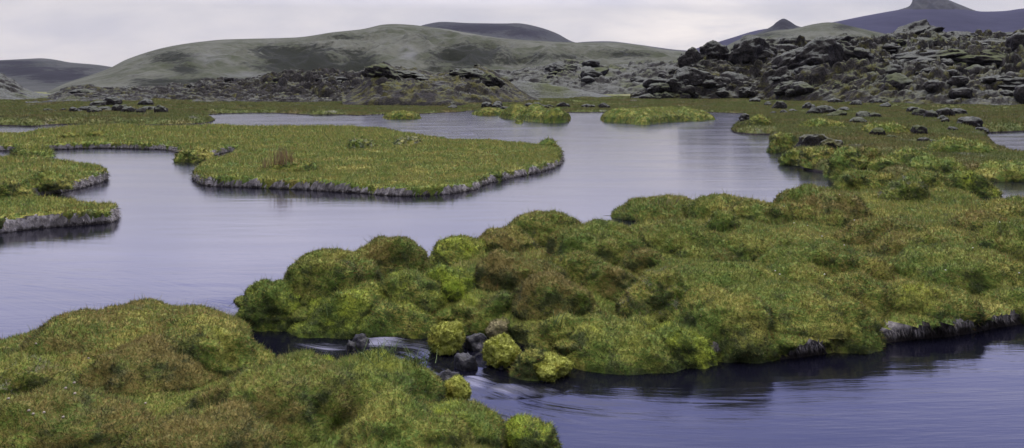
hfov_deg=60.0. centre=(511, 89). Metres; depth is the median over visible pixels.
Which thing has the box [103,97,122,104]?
lava boulder
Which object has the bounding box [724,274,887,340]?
moss hummock
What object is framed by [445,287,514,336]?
moss hummock
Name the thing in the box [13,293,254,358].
moss hummock
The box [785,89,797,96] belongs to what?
lava boulder
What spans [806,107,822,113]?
lava boulder
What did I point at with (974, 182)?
moss hummock
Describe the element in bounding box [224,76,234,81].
lava boulder
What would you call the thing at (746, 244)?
moss hummock
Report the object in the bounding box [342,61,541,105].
lava field
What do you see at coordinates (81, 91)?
lava crag
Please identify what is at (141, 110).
lava boulder
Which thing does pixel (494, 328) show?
mossy stone
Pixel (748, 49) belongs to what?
lava crag
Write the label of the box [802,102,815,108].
lava boulder
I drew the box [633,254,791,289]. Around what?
moss hummock
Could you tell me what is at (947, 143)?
moss hummock
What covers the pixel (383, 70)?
lava crag
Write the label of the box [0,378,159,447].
moss hummock
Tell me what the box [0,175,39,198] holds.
moss hummock
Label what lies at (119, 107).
lava boulder
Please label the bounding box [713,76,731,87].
lava crag
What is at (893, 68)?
lava boulder
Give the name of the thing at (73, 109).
lava boulder
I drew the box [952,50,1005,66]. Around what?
lava crag
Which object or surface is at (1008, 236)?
moss hummock
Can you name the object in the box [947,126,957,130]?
lava boulder
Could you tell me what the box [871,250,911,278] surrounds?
moss hummock
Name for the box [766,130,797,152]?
moss hummock
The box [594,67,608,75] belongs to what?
lava crag
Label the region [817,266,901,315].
moss hummock
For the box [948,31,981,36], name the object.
lava crag
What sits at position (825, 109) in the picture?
lava boulder
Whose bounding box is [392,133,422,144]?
moss hummock
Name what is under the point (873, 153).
moss hummock
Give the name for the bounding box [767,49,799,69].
lava crag
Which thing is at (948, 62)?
lava boulder
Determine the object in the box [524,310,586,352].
moss hummock
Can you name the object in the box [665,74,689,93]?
lava crag
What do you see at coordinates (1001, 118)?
ground
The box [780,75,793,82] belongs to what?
lava boulder
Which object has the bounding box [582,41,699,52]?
hill
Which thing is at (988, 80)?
lava boulder
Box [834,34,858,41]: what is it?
lava crag
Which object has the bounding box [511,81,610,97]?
lava field
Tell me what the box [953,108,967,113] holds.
lava boulder
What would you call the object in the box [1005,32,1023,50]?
lava boulder
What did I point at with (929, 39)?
lava boulder
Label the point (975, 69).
lava boulder
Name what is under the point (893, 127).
moss hummock
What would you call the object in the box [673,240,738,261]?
moss hummock
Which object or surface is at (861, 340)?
moss hummock
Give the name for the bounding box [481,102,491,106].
lava boulder
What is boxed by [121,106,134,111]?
lava boulder
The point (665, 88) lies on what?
lava boulder
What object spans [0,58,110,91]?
hill
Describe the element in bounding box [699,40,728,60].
lava crag
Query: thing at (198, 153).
moss hummock
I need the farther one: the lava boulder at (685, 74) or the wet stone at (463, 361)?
the lava boulder at (685, 74)
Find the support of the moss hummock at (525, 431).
on the bank
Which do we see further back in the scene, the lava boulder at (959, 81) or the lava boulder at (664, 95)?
the lava boulder at (664, 95)
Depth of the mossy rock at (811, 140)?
29.14 m
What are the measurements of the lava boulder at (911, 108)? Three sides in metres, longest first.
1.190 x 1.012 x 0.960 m
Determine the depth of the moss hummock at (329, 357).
6.39 m
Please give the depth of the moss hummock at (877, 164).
21.69 m
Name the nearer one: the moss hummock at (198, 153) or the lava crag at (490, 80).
the moss hummock at (198, 153)
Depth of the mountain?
2709.65 m
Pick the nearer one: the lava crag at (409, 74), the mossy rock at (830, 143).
the mossy rock at (830, 143)
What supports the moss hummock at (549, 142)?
on the grassy island at (427, 165)
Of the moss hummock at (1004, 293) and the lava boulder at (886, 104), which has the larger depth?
the lava boulder at (886, 104)
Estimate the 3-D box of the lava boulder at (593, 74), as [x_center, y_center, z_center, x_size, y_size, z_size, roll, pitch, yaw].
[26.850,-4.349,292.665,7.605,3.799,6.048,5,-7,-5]
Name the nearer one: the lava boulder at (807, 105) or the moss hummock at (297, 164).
the moss hummock at (297, 164)
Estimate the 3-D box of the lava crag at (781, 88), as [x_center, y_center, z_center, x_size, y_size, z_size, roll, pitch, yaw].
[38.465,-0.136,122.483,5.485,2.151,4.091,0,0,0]
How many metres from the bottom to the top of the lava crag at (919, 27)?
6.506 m
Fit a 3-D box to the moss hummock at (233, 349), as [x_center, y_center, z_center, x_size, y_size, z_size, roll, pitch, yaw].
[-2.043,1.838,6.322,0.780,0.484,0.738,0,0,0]
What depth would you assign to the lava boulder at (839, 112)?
59.83 m
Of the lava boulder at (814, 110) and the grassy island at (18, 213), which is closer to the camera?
the grassy island at (18, 213)
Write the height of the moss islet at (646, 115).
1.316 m
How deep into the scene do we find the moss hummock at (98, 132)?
36.90 m
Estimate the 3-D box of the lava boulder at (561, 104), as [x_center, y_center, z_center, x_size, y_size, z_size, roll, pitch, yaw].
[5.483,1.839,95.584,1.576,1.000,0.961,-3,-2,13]
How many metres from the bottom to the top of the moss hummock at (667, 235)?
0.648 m
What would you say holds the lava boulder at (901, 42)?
on the lava field at (864, 84)
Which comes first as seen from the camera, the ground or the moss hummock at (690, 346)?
the moss hummock at (690, 346)
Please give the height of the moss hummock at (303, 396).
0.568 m
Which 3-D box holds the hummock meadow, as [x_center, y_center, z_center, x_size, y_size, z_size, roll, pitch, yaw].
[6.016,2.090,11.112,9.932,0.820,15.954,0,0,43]
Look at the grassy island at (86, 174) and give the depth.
21.20 m
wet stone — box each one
[346,340,355,350]
[352,333,369,349]
[438,369,458,382]
[454,352,477,370]
[463,333,486,350]
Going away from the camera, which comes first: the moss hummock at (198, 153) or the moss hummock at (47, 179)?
the moss hummock at (47, 179)
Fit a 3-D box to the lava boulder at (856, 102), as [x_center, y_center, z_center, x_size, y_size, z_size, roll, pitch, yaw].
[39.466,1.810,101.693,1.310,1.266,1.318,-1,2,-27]
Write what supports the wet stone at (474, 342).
in the water
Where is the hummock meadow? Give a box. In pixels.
[228,175,1023,359]
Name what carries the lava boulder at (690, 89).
on the lava field at (864, 84)
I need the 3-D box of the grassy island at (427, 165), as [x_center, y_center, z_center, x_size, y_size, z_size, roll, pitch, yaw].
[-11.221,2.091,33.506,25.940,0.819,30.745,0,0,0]
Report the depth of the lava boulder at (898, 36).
158.28 m
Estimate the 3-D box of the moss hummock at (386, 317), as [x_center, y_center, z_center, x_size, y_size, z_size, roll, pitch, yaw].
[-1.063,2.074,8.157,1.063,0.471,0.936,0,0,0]
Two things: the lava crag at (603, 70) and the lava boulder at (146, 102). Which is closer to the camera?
the lava boulder at (146, 102)
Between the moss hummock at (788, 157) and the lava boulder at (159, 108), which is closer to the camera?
the moss hummock at (788, 157)
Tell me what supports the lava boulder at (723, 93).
on the lava field at (864, 84)
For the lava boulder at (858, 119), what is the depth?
46.98 m
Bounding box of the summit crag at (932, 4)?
[899,0,974,10]
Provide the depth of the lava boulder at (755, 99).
114.33 m
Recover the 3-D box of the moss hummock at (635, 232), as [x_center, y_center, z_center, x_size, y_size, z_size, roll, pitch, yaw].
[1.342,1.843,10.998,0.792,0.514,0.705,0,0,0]
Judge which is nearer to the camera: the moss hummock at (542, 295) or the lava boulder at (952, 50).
the moss hummock at (542, 295)
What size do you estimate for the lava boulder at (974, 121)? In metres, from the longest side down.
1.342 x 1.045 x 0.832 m
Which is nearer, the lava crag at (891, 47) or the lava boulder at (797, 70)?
the lava boulder at (797, 70)
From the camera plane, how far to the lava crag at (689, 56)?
135.41 m
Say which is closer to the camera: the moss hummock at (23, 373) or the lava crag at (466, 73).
the moss hummock at (23, 373)
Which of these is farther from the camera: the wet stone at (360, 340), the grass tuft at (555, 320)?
the wet stone at (360, 340)
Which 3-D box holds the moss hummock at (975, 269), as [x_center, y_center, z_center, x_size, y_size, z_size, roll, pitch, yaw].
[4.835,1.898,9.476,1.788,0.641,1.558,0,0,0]
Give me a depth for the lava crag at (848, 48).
132.14 m
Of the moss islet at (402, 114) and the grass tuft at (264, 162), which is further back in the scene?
the moss islet at (402, 114)
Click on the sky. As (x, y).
(109, 33)
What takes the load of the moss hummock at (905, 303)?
on the hummock meadow
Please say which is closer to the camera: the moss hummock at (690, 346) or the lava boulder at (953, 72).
the moss hummock at (690, 346)
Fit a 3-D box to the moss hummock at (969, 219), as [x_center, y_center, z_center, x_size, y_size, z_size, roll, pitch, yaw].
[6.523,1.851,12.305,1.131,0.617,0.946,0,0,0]
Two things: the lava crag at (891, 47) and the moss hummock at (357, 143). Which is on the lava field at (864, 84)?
the lava crag at (891, 47)
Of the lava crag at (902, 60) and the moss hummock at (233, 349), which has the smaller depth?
the moss hummock at (233, 349)
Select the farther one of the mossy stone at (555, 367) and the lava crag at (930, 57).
the lava crag at (930, 57)
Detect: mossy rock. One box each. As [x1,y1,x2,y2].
[738,113,749,122]
[794,134,827,146]
[819,138,842,147]
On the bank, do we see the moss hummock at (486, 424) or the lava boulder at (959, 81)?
the moss hummock at (486, 424)
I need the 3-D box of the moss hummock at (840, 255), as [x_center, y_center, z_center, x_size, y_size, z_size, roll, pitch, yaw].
[3.378,1.877,9.475,1.640,0.733,1.375,0,0,0]
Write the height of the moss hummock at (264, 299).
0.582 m
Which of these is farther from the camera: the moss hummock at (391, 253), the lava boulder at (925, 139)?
the lava boulder at (925, 139)
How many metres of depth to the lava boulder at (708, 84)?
126.84 m
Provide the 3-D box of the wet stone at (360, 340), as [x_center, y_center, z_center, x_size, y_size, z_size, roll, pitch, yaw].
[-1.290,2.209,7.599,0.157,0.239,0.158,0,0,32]
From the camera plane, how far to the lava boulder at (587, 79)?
284.37 m
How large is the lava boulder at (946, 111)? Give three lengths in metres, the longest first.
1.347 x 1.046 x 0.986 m
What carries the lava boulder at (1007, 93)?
on the lava field at (864, 84)
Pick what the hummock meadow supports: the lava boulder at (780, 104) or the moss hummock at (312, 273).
the moss hummock at (312, 273)
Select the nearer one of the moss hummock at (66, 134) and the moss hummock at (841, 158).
the moss hummock at (841, 158)
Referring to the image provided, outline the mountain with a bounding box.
[696,8,1023,50]
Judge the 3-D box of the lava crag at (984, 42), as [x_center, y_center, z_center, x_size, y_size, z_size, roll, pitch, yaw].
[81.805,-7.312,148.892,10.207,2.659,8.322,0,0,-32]
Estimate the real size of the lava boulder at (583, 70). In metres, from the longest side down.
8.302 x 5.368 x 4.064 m
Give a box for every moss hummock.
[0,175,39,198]
[0,354,79,395]
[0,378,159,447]
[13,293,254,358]
[28,166,77,195]
[58,129,81,137]
[75,328,227,395]
[81,127,111,136]
[111,396,291,447]
[169,343,368,446]
[172,144,215,161]
[174,318,275,375]
[229,274,303,331]
[266,156,322,171]
[283,243,385,305]
[287,277,385,339]
[320,353,336,360]
[329,346,447,402]
[334,384,481,447]
[347,136,375,148]
[355,232,432,275]
[355,294,443,338]
[379,265,449,312]
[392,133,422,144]
[423,262,476,303]
[425,395,506,447]
[428,231,489,265]
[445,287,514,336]
[473,245,573,293]
[477,219,541,252]
[502,412,562,447]
[505,205,587,245]
[508,346,548,380]
[509,267,606,320]
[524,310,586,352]
[538,135,563,151]
[542,215,652,265]
[551,248,613,283]
[553,308,684,374]
[577,260,637,300]
[605,192,694,221]
[611,262,687,322]
[616,243,665,274]
[622,221,646,245]
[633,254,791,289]
[640,211,723,253]
[648,319,721,369]
[665,276,783,362]
[672,187,775,219]
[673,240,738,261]
[702,205,742,231]
[717,224,797,261]
[724,197,796,224]
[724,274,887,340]
[747,112,775,124]
[749,235,896,280]
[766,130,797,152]
[766,180,880,227]
[766,253,834,283]
[774,284,890,353]
[777,146,801,165]
[795,143,836,168]
[798,116,847,126]
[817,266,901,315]
[822,143,869,178]
[830,213,929,245]
[833,166,896,190]
[859,145,882,159]
[860,120,910,133]
[862,227,950,255]
[866,155,902,171]
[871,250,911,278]
[877,174,935,200]
[878,145,938,162]
[883,275,989,325]
[890,282,926,315]
[893,236,1023,294]
[894,166,957,187]
[904,153,966,175]
[924,135,997,152]
[944,168,1004,196]
[944,200,1009,231]
[964,216,1023,262]
[970,193,1023,217]
[973,158,1023,181]
[977,283,1023,323]
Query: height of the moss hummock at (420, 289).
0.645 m
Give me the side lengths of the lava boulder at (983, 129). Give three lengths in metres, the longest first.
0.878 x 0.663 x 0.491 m
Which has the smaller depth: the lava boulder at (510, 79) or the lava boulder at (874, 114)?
the lava boulder at (874, 114)
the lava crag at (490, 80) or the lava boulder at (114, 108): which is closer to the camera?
the lava boulder at (114, 108)
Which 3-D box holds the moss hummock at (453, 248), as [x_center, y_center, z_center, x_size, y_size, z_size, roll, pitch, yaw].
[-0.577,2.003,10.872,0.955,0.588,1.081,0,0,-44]
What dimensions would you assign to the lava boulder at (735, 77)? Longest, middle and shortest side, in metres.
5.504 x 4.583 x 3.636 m
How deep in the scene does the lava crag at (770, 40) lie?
151.25 m
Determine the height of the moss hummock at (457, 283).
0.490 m
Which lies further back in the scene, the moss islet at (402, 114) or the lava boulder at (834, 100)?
the lava boulder at (834, 100)
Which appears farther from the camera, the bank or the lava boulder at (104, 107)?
the lava boulder at (104, 107)
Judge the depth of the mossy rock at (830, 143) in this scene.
27.25 m
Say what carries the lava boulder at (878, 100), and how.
on the lava field at (864, 84)
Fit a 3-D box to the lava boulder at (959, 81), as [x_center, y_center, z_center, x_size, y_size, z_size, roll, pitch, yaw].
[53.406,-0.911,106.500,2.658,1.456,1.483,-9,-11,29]
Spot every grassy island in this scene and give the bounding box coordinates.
[0,122,564,195]
[0,154,111,195]
[0,193,122,232]
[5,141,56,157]
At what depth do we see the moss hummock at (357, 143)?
30.00 m
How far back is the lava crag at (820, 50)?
127.76 m
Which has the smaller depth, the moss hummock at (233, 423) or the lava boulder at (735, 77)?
the moss hummock at (233, 423)
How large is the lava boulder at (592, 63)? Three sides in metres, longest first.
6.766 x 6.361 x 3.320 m
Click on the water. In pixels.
(174, 235)
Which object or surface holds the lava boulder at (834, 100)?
on the lava field at (864, 84)
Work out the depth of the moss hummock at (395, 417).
4.58 m
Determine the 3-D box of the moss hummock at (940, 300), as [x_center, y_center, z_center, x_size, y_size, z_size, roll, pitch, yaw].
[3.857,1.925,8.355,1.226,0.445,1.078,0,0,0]
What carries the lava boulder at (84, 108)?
on the ground
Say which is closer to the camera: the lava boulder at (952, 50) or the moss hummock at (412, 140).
the moss hummock at (412, 140)
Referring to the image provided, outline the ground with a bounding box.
[0,92,1023,177]
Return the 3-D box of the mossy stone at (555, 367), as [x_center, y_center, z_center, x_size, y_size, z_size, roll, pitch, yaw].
[0.256,2.235,6.853,0.433,0.453,0.406,0,0,40]
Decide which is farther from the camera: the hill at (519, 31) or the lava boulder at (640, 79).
the hill at (519, 31)
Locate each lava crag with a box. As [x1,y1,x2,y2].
[68,89,93,93]
[315,76,347,82]
[364,63,402,80]
[396,70,426,78]
[449,68,485,78]
[478,73,505,87]
[548,63,577,71]
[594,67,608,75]
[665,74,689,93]
[677,47,703,67]
[688,68,713,85]
[691,60,705,68]
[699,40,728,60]
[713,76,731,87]
[725,34,776,64]
[738,87,755,96]
[765,37,779,46]
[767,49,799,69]
[772,81,792,94]
[787,36,844,69]
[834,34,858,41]
[838,40,855,60]
[882,42,902,53]
[888,59,910,64]
[891,49,967,63]
[893,19,944,34]
[938,33,963,39]
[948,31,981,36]
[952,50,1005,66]
[978,38,1005,45]
[979,75,1023,89]
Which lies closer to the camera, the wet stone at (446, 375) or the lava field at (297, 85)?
the wet stone at (446, 375)
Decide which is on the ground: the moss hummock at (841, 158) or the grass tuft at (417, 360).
the moss hummock at (841, 158)
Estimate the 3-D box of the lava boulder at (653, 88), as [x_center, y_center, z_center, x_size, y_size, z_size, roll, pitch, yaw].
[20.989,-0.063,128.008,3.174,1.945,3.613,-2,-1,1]
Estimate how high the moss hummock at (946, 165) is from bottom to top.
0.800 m
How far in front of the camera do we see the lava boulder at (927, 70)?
113.52 m
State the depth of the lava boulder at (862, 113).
57.26 m
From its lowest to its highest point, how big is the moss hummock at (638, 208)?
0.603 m
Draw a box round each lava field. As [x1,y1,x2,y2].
[0,73,50,99]
[25,67,364,103]
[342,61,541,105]
[493,58,678,93]
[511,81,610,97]
[630,28,1023,104]
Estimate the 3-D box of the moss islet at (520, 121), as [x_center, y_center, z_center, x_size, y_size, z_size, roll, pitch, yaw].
[0.521,2.219,58.691,1.400,0.563,5.180,0,0,0]
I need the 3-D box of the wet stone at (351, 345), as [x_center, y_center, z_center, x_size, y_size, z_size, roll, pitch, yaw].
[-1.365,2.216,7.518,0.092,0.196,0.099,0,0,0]
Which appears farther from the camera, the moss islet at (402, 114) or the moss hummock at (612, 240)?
the moss islet at (402, 114)
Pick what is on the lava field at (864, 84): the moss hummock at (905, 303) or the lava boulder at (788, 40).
the lava boulder at (788, 40)
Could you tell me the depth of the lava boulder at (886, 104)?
93.94 m
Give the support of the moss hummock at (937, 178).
on the hummock meadow
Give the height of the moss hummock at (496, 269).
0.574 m
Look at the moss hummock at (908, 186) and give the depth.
15.80 m
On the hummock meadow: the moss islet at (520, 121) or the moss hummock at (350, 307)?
the moss hummock at (350, 307)
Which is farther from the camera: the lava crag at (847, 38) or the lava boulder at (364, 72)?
the lava crag at (847, 38)
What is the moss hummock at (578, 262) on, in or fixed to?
on the hummock meadow
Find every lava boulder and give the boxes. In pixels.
[69,107,77,111]
[77,106,88,110]
[86,107,101,112]
[89,101,105,105]
[98,106,110,109]
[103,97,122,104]
[111,104,118,110]
[117,104,126,110]
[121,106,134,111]
[136,107,145,112]
[137,99,153,104]
[154,105,167,112]
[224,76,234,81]
[362,69,366,76]
[415,77,427,80]
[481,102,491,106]
[502,76,513,81]
[556,102,569,106]
[580,68,595,77]
[581,76,594,82]
[582,59,599,66]
[582,71,602,77]
[598,103,609,107]
[630,76,643,82]
[639,93,654,98]
[642,77,666,87]
[646,82,662,94]
[658,73,666,77]
[660,83,670,92]
[661,92,673,98]
[675,68,692,79]
[676,67,701,79]
[679,85,695,95]
[680,93,690,98]
[702,79,716,88]
[715,89,728,97]
[720,71,748,81]
[749,97,759,101]
[771,77,780,81]
[771,101,786,108]
[776,44,796,51]
[779,36,797,43]
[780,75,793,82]
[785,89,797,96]
[790,81,813,94]
[794,65,816,73]
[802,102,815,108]
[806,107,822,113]
[817,105,835,112]
[826,110,846,115]
[827,98,842,102]
[837,107,849,110]
[849,100,861,104]
[850,117,866,122]
[853,47,874,59]
[855,111,869,116]
[869,98,881,102]
[869,112,881,117]
[869,127,885,135]
[880,102,890,106]
[881,72,912,89]
[884,64,904,73]
[893,33,902,38]
[895,39,906,45]
[906,106,917,111]
[910,125,927,133]
[911,108,926,115]
[915,37,937,45]
[915,67,932,74]
[916,137,929,141]
[923,80,938,92]
[923,110,938,117]
[936,107,954,115]
[940,58,954,65]
[947,49,959,51]
[947,69,957,75]
[947,76,968,86]
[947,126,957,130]
[948,87,972,98]
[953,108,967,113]
[956,116,982,126]
[964,64,983,74]
[975,127,988,133]
[982,77,996,83]
[999,90,1012,96]
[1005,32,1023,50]
[1013,84,1023,103]
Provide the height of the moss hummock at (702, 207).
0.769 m
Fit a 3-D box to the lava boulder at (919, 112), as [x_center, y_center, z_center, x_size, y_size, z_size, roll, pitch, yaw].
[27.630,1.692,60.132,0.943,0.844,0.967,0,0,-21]
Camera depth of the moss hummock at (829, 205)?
13.78 m
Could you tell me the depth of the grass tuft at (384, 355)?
5.88 m
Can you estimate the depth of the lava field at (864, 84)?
120.92 m
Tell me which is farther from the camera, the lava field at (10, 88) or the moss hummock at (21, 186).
the lava field at (10, 88)
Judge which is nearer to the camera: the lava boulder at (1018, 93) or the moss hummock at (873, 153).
the moss hummock at (873, 153)
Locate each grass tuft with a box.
[260,157,269,167]
[268,145,292,165]
[347,336,411,365]
[401,345,436,370]
[552,308,565,328]
[659,194,687,203]
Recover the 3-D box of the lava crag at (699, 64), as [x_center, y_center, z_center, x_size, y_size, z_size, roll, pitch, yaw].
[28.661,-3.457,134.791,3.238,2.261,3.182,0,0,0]
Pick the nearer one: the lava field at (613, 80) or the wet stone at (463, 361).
the wet stone at (463, 361)
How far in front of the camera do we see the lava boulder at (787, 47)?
143.52 m
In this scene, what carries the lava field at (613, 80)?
on the ground
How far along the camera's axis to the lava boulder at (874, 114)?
56.02 m
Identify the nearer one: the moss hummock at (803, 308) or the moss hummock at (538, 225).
the moss hummock at (803, 308)
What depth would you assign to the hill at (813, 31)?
694.88 m
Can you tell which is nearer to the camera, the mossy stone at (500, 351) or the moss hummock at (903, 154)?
the mossy stone at (500, 351)
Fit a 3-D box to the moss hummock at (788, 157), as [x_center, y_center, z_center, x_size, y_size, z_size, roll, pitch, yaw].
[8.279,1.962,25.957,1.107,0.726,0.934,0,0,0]
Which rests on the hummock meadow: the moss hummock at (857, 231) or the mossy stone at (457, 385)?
the moss hummock at (857, 231)
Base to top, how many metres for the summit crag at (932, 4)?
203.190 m
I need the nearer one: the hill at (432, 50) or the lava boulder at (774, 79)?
the lava boulder at (774, 79)
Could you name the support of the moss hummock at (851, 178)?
on the hummock meadow
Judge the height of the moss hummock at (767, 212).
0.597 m
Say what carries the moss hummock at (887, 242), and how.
on the hummock meadow
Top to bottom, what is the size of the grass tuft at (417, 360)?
0.134 m
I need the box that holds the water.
[0,111,1023,447]
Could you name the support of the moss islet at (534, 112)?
in the water
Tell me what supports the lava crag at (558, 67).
on the lava field at (613, 80)
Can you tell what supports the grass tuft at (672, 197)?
on the moss hummock at (638, 208)
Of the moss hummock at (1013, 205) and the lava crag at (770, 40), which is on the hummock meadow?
the moss hummock at (1013, 205)
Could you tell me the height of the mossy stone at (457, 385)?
0.411 m
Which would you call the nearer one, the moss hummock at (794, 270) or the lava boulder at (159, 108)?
the moss hummock at (794, 270)
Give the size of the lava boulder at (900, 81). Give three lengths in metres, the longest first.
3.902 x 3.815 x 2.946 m
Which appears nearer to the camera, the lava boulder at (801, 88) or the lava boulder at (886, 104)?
the lava boulder at (886, 104)
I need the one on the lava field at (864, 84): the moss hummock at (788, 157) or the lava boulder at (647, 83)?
the lava boulder at (647, 83)
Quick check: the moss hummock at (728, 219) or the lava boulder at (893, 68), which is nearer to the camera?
the moss hummock at (728, 219)
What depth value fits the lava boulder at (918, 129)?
36.02 m
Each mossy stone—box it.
[427,319,466,355]
[443,373,471,400]
[481,332,521,369]
[485,317,508,337]
[533,351,574,381]
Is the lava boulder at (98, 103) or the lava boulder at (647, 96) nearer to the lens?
the lava boulder at (98, 103)
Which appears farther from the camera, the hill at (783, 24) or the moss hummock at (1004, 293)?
the hill at (783, 24)
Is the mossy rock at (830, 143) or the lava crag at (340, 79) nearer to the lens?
the mossy rock at (830, 143)
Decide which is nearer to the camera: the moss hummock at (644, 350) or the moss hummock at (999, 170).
the moss hummock at (644, 350)
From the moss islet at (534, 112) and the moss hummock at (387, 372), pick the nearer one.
the moss hummock at (387, 372)
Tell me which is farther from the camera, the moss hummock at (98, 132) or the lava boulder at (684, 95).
the lava boulder at (684, 95)
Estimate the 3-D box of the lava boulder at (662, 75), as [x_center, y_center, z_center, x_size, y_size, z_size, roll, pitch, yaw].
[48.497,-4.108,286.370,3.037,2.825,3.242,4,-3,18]
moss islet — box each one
[383,110,420,118]
[472,106,504,115]
[498,103,570,122]
[515,119,523,123]
[600,106,717,124]
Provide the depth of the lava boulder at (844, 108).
75.22 m
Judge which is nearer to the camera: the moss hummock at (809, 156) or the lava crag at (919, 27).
the moss hummock at (809, 156)
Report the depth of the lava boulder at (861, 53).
131.53 m
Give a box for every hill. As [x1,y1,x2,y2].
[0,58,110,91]
[46,24,684,93]
[421,22,571,41]
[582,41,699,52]
[727,22,883,51]
[753,19,799,34]
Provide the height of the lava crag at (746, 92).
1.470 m
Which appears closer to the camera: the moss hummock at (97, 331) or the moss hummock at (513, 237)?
the moss hummock at (97, 331)
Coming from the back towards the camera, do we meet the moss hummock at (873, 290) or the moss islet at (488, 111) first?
the moss islet at (488, 111)
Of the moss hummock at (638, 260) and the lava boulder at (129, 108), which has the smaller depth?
the moss hummock at (638, 260)
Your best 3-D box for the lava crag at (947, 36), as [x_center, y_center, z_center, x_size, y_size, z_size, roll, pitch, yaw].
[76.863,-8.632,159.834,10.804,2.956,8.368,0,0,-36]
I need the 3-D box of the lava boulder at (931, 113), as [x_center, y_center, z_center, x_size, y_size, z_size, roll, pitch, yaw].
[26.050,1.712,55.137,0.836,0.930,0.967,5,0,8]
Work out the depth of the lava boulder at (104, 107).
72.92 m
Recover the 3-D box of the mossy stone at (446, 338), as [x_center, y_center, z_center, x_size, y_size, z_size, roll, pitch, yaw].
[-0.550,2.217,7.431,0.354,0.598,0.342,0,0,0]
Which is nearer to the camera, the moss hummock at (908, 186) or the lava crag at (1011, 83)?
the moss hummock at (908, 186)
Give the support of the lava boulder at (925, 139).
on the ground
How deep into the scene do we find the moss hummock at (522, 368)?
6.74 m
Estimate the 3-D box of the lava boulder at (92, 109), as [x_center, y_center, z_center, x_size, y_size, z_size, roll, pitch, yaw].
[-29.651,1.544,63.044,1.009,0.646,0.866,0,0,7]
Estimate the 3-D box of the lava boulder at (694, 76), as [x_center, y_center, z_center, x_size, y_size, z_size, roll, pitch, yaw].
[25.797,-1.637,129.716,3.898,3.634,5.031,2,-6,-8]
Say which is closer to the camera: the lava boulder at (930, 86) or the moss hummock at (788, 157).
the moss hummock at (788, 157)
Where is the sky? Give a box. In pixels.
[0,0,1023,66]
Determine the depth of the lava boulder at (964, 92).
103.30 m
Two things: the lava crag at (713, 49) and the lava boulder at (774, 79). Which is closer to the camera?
the lava boulder at (774, 79)
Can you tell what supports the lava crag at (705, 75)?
on the lava field at (864, 84)
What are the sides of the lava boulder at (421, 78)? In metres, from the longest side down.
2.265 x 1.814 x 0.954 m
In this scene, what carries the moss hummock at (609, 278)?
on the hummock meadow
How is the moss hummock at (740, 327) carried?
on the hummock meadow
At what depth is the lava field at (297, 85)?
135.04 m
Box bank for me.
[0,318,506,447]
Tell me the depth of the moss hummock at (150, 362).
5.90 m
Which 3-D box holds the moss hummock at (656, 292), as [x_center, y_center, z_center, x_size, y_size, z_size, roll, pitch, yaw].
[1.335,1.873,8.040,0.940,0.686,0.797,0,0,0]
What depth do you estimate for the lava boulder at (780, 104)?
87.77 m
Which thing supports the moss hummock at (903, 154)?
on the ground
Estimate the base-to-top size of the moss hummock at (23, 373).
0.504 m
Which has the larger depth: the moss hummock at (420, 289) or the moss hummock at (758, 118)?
the moss hummock at (758, 118)
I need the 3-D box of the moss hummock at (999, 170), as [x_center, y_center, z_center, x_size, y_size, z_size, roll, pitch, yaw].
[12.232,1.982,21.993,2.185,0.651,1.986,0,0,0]
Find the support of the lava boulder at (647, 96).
on the lava field at (864, 84)
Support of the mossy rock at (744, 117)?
on the ground
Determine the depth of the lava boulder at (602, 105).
92.45 m
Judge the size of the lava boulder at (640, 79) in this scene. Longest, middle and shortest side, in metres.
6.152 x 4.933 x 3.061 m
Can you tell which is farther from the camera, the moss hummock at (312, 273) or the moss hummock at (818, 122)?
the moss hummock at (818, 122)
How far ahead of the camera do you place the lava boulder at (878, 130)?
35.53 m

